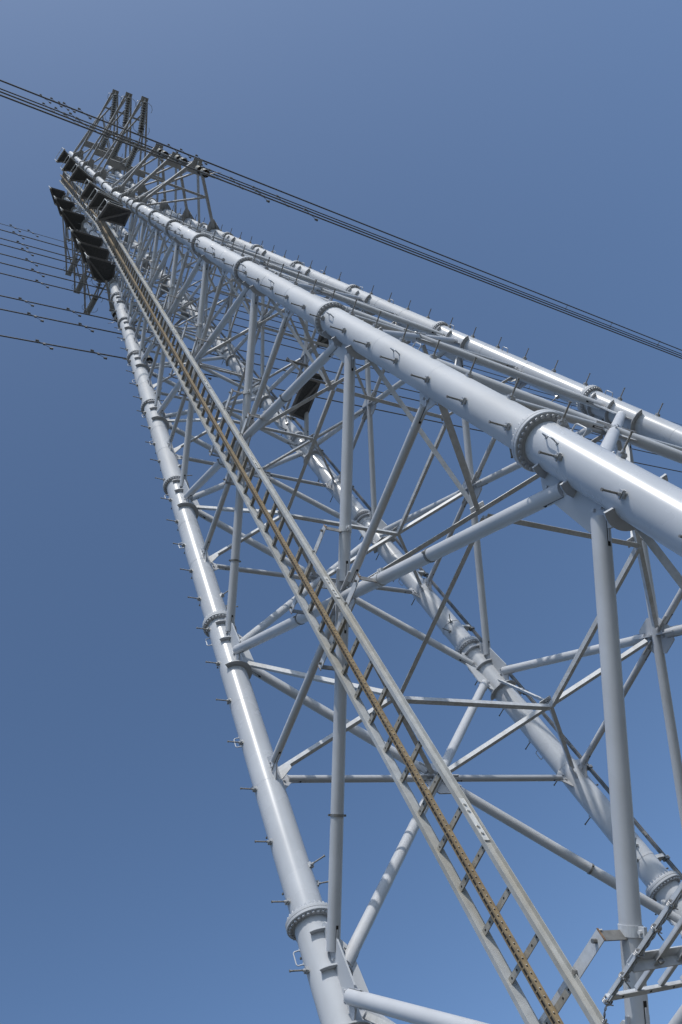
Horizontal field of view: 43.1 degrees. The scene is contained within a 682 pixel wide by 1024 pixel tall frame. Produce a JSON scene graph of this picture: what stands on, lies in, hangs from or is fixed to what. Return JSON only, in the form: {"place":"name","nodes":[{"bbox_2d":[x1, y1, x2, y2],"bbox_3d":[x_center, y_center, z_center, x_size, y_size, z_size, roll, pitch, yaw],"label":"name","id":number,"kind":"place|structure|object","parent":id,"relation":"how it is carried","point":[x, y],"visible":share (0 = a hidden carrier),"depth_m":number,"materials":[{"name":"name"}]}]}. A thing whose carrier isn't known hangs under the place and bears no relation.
{"place":"outdoors","nodes":[
{"label":"outdoors","id":0,"kind":"place"},
{"bbox_2d":[0,0,681,1023],"label":"sky","id":1,"kind":"structure","parent":0,"point":[535,145],"materials":[{"name":"blue"}]},
{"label":"insulator string","id":2,"kind":"object","parent":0,"visible":0},
{"bbox_2d":[0,244,575,406],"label":"power line","id":3,"kind":"object","parent":2,"relation":"hanging from","point":[193,297],"visible":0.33,"depth_m":32.24,"materials":[{"name":"metal"}]},
{"bbox_2d":[0,253,578,411],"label":"power line","id":4,"kind":"object","parent":2,"relation":"hanging from","point":[25,259],"visible":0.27,"depth_m":32.12,"materials":[{"name":"metal"}]},
{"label":"insulator string","id":5,"kind":"object","parent":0,"visible":0},
{"bbox_2d":[0,308,656,454],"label":"power line","id":6,"kind":"object","parent":5,"relation":"hanging from","point":[35,316],"visible":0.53,"depth_m":24.93,"materials":[{"name":"metal"}]},
{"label":"insulator string","id":7,"kind":"object","parent":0,"visible":0},
{"bbox_2d":[0,229,506,377],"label":"power line","id":8,"kind":"object","parent":7,"relation":"hanging from","point":[12,232],"visible":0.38,"depth_m":35.08,"materials":[{"name":"metal"}]},
{"bbox_2d":[0,238,551,395],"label":"power line","id":9,"kind":"object","parent":7,"relation":"hanging from","point":[17,241],"visible":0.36,"depth_m":34.57,"materials":[{"name":"metal"}]},
{"label":"ground","id":10,"kind":"structure","parent":0,"visible":0},
{"bbox_2d":[49,89,681,1023],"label":"transmission tower","id":11,"kind":"structure","parent":10,"relation":"on","point":[597,491],"depth_m":10.44,"materials":[{"name":"grey metal"}]},
{"bbox_2d":[64,258,80,273],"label":"insulator string","id":12,"kind":"object","parent":11,"relation":"hanging from","point":[70,268],"visible":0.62,"depth_m":35.05,"materials":[{"name":"ceramic"}]},
{"bbox_2d":[72,276,91,291],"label":"insulator string","id":13,"kind":"object","parent":11,"relation":"hanging from","point":[79,287],"visible":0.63,"depth_m":33.10,"materials":[{"name":"ceramic"}]},
{"bbox_2d":[82,294,102,312],"bbox_3d":[-8.911,-7.474,30.963,0.576,0.714,0.900,10,-67,-30],"label":"insulator string","id":14,"kind":"object","parent":11,"relation":"hanging from","point":[91,304],"visible":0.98,"depth_m":30.92,"materials":[{"name":"ceramic"}]},
{"bbox_2d":[92,281,104,297],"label":"insulator string","id":15,"kind":"object","parent":11,"relation":"hanging from","point":[99,284],"visible":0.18,"depth_m":30.46,"materials":[{"name":"ceramic"}]},
{"bbox_2d":[0,262,325,349],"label":"power line","id":16,"kind":"object","parent":15,"relation":"hanging from","point":[32,269],"visible":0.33,"depth_m":29.86,"materials":[{"name":"metal"}]},
{"bbox_2d":[0,273,388,372],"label":"power line","id":17,"kind":"object","parent":15,"relation":"hanging from","point":[36,280],"visible":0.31,"depth_m":30.25,"materials":[{"name":"metal"}]},
{"bbox_2d":[98,124,114,149],"bbox_3d":[-9.028,-14.441,33.262,0.576,0.860,1.117,10,-67,-30],"label":"insulator string","id":18,"kind":"object","parent":11,"relation":"hanging from","point":[102,146],"visible":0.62,"depth_m":33.42,"materials":[{"name":"ceramic"}]},
{"bbox_2d":[105,92,121,122],"bbox_3d":[-8.676,-15.388,32.954,0.575,0.720,1.149,10,-67,-30],"label":"insulator string","id":19,"kind":"object","parent":11,"relation":"attached to","point":[113,104],"visible":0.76,"depth_m":32.92,"materials":[{"name":"ceramic"}]},
{"bbox_2d":[111,310,117,322],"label":"insulator string","id":20,"kind":"object","parent":11,"relation":"hanging from","point":[113,313],"visible":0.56,"depth_m":27.81,"materials":[{"name":"ceramic"}]},
{"bbox_2d":[0,295,604,436],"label":"power line","id":21,"kind":"object","parent":20,"relation":"hanging from","point":[66,309],"visible":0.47,"depth_m":26.82,"materials":[{"name":"metal"}]},
{"bbox_2d":[107,127,128,158],"bbox_3d":[-8.037,-13.323,31.257,0.576,0.861,1.202,10,-67,-30],"label":"insulator string","id":22,"kind":"object","parent":11,"relation":"hanging from","point":[116,151],"visible":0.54,"depth_m":31.40,"materials":[{"name":"ceramic"}]},
{"bbox_2d":[118,96,135,128],"bbox_3d":[-7.670,-14.304,30.936,0.575,0.720,1.143,10,-67,-30],"label":"insulator string","id":23,"kind":"object","parent":11,"relation":"attached to","point":[126,110],"visible":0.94,"depth_m":30.90,"materials":[{"name":"ceramic"}]},
{"bbox_2d":[120,133,143,169],"bbox_3d":[-6.986,-12.137,29.133,0.576,0.861,1.292,10,-67,-30],"label":"insulator string","id":24,"kind":"object","parent":11,"relation":"hanging from","point":[131,158],"visible":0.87,"depth_m":29.20,"materials":[{"name":"ceramic"}]},
{"bbox_2d":[0,80,681,350],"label":"power line","id":25,"kind":"object","parent":24,"relation":"hanging from","point":[204,161],"visible":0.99,"depth_m":31.37,"materials":[{"name":"metal"}]},
{"bbox_2d":[0,88,681,354],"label":"power line","id":26,"kind":"object","parent":24,"relation":"hanging from","point":[70,113],"visible":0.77,"depth_m":32.37,"materials":[{"name":"metal"}]},
{"bbox_2d":[133,100,151,134],"bbox_3d":[-6.608,-13.145,28.801,0.576,0.718,1.113,10,-67,-30],"label":"insulator string","id":27,"kind":"object","parent":11,"relation":"attached to","point":[143,112],"visible":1,"depth_m":28.76,"materials":[{"name":"ceramic"}]},
{"bbox_2d":[143,351,158,369],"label":"insulator string","id":28,"kind":"object","parent":11,"relation":"hanging from","point":[149,359],"visible":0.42,"depth_m":23.89,"materials":[{"name":"ceramic"}]},
{"bbox_2d":[0,335,681,471],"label":"power line","id":29,"kind":"object","parent":28,"relation":"hanging from","point":[90,351],"visible":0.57,"depth_m":23.83,"materials":[{"name":"metal"}]},
{"bbox_2d":[157,146,170,157],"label":"insulator string","id":30,"kind":"object","parent":11,"relation":"hanging from","point":[159,149],"visible":0.63,"depth_m":25.74,"materials":[{"name":"ceramic"}]},
{"bbox_2d":[63,112,264,195],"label":"power line","id":31,"kind":"object","parent":30,"relation":"hanging from","point":[64,113],"visible":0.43,"depth_m":24.61,"materials":[{"name":"metal"}]},
{"bbox_2d":[174,153,191,164],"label":"insulator string","id":32,"kind":"object","parent":11,"relation":"hanging from","point":[179,157],"visible":0.72,"depth_m":24.01,"materials":[{"name":"ceramic"}]},
{"bbox_2d":[0,91,681,356],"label":"power line","id":33,"kind":"object","parent":32,"relation":"hanging from","point":[138,145],"visible":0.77,"depth_m":25.52,"materials":[{"name":"metal"}]},
{"bbox_2d":[195,163,220,178],"bbox_3d":[-3.587,-8.864,22.429,0.666,1.110,0.276,10,-67,-30],"label":"insulator string","id":34,"kind":"object","parent":11,"relation":"hanging from","point":[200,168],"visible":0.74,"depth_m":22.21,"materials":[{"name":"ceramic"}]},
{"bbox_2d":[0,94,681,358],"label":"power line","id":35,"kind":"object","parent":34,"relation":"hanging from","point":[161,160],"visible":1,"depth_m":23.07,"materials":[{"name":"metal"}]},
{"bbox_2d":[1,81,678,349],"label":"power line","id":36,"kind":"object","parent":11,"relation":"attached to","point":[279,191],"visible":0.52,"depth_m":38.14,"materials":[{"name":"metal"}]},
{"bbox_2d":[0,223,680,424],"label":"power line","id":37,"kind":"object","parent":11,"relation":"attached to","point":[10,225],"visible":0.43,"depth_m":35.88,"materials":[{"name":"metal"}]}
]}

